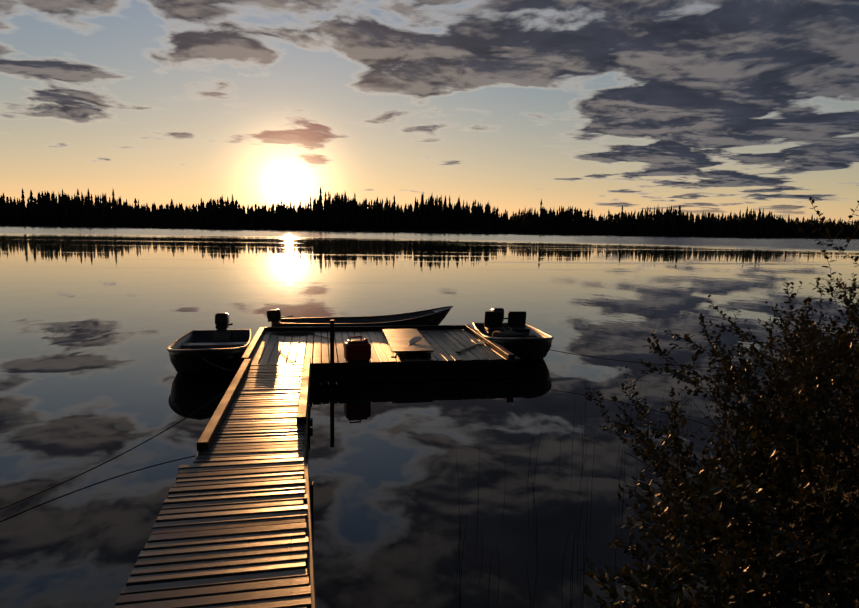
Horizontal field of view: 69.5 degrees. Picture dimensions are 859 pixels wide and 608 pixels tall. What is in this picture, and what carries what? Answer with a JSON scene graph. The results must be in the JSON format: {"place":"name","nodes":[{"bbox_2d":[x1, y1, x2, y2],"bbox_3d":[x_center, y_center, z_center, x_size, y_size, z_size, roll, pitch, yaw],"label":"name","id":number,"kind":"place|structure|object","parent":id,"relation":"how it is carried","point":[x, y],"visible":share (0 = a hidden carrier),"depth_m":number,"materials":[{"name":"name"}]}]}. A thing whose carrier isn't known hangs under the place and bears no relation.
{"place":"outdoors","nodes":[
{"label":"outdoors","id":0,"kind":"place"},
{"bbox_2d":[0,225,858,607],"bbox_3d":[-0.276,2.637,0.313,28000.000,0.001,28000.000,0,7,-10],"label":"lake water","id":1,"kind":"structure","parent":0,"point":[96,323],"depth_m":9.77,"materials":[{"name":"liquid"}]},
{"bbox_2d":[167,313,251,376],"bbox_3d":[-4.162,0.913,11.921,1.404,1.132,3.393,0,7,-11],"label":"motorboat","id":2,"kind":"object","parent":1,"relation":"on","point":[222,346],"visible":1,"depth_m":11.06,"materials":[{"name":"grey paint"}]},
{"bbox_2d":[198,355,236,371],"bbox_3d":[-3.408,0.948,9.893,1.280,0.102,0.011,7,10,42],"label":"boat bow line","id":3,"kind":"object","parent":2,"relation":"attached to","point":[216,365],"visible":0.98,"depth_m":9.88,"materials":[{"name":"fabric"}]},
{"bbox_2d":[195,320,515,607],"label":"dock frame","id":4,"kind":"object","parent":1,"relation":"on","point":[331,373],"visible":0.52,"depth_m":10.61,"materials":[{"name":"brown wood"}]},
{"bbox_2d":[0,391,225,509],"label":"mooring line","id":5,"kind":"object","parent":4,"relation":"attached to","point":[108,460],"visible":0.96,"depth_m":6.66,"materials":[{"name":"fabric"}]},
{"bbox_2d":[272,331,329,338],"bbox_3d":[-2.622,0.640,13.161,1.455,0.023,0.512,3,7,16],"label":"rope coil on deck","id":6,"kind":"object","parent":4,"relation":"on","point":[292,332],"visible":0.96,"depth_m":13.20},
{"bbox_2d":[114,329,520,607],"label":"dock planks","id":7,"kind":"object","parent":4,"relation":"on","point":[229,524],"visible":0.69,"depth_m":5.18,"materials":[{"name":"brown wood"}]},
{"bbox_2d":[456,340,486,352],"bbox_3d":[0.889,0.822,12.144,0.184,0.034,1.517,5,8,28],"label":"paddle on deck","id":8,"kind":"object","parent":7,"relation":"on","point":[481,342],"visible":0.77,"depth_m":12.10,"materials":[{"name":"brown wood"}]},
{"bbox_2d":[344,336,370,360],"bbox_3d":[-1.253,0.764,10.772,0.440,0.415,0.300,-1,7,-18],"label":"red fuel can","id":9,"kind":"object","parent":4,"relation":"on","point":[358,350],"visible":0.98,"depth_m":10.65,"materials":[{"name":"plastic"}]},
{"bbox_2d":[391,337,421,357],"bbox_3d":[-0.419,0.795,11.522,0.184,0.035,1.367,3,13,18],"label":"paddle","id":10,"kind":"object","parent":4,"relation":"on","point":[413,340],"visible":0.88,"depth_m":11.85,"materials":[{"name":"grey wood"}]},
{"bbox_2d":[267,306,452,326],"bbox_3d":[-1.623,0.518,14.680,4.442,0.928,1.144,0,7,-11],"label":"canoe","id":11,"kind":"object","parent":1,"relation":"on","point":[435,316],"visible":0.48,"depth_m":14.73,"materials":[{"name":"green paint"}]},
{"bbox_2d":[473,308,553,361],"bbox_3d":[1.779,0.807,13.573,1.444,1.146,3.393,0,7,-6],"label":"motorboat","id":12,"kind":"object","parent":1,"relation":"on","point":[516,332],"visible":0.75,"depth_m":13.12,"materials":[{"name":"grey paint"}]},
{"bbox_2d":[0,224,858,238],"bbox_3d":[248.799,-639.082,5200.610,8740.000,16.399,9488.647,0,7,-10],"label":"shore ground","id":13,"kind":"structure","parent":0,"point":[448,231],"depth_m":393.55,"materials":[{"name":"brown soil"}]},
{"bbox_2d":[0,186,858,237],"bbox_3d":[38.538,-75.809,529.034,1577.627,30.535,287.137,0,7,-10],"label":"trees","id":14,"kind":"object","parent":13,"relation":"on","point":[338,212],"visible":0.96,"depth_m":395.66,"materials":[{"name":"plant"}]},
{"bbox_2d":[0,0,858,224],"label":"sky","id":15,"kind":"structure","parent":0,"point":[716,107],"materials":[{"name":"blue"}]},
{"bbox_2d":[734,446,858,607],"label":"bank ground","id":16,"kind":"structure","parent":0,"point":[855,492],"depth_m":5.03,"materials":[{"name":"soil"}]},
{"bbox_2d":[291,377,858,607],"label":"bank reeds","id":17,"kind":"object","parent":16,"relation":"on","point":[623,502],"visible":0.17,"depth_m":4.91,"materials":[{"name":"plant"}]},
{"bbox_2d":[577,197,858,607],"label":"bank shrub","id":18,"kind":"object","parent":16,"relation":"on","point":[827,578],"depth_m":3.67,"materials":[{"name":"plant"}]},
{"bbox_2d":[538,347,720,367],"bbox_3d":[4.968,0.805,9.957,6.973,0.746,0.451,5,8,31],"label":"mooring line","id":19,"kind":"object","parent":18,"relation":"attached to","point":[618,360],"visible":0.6,"depth_m":11.08,"materials":[{"name":"fabric"}]}
]}

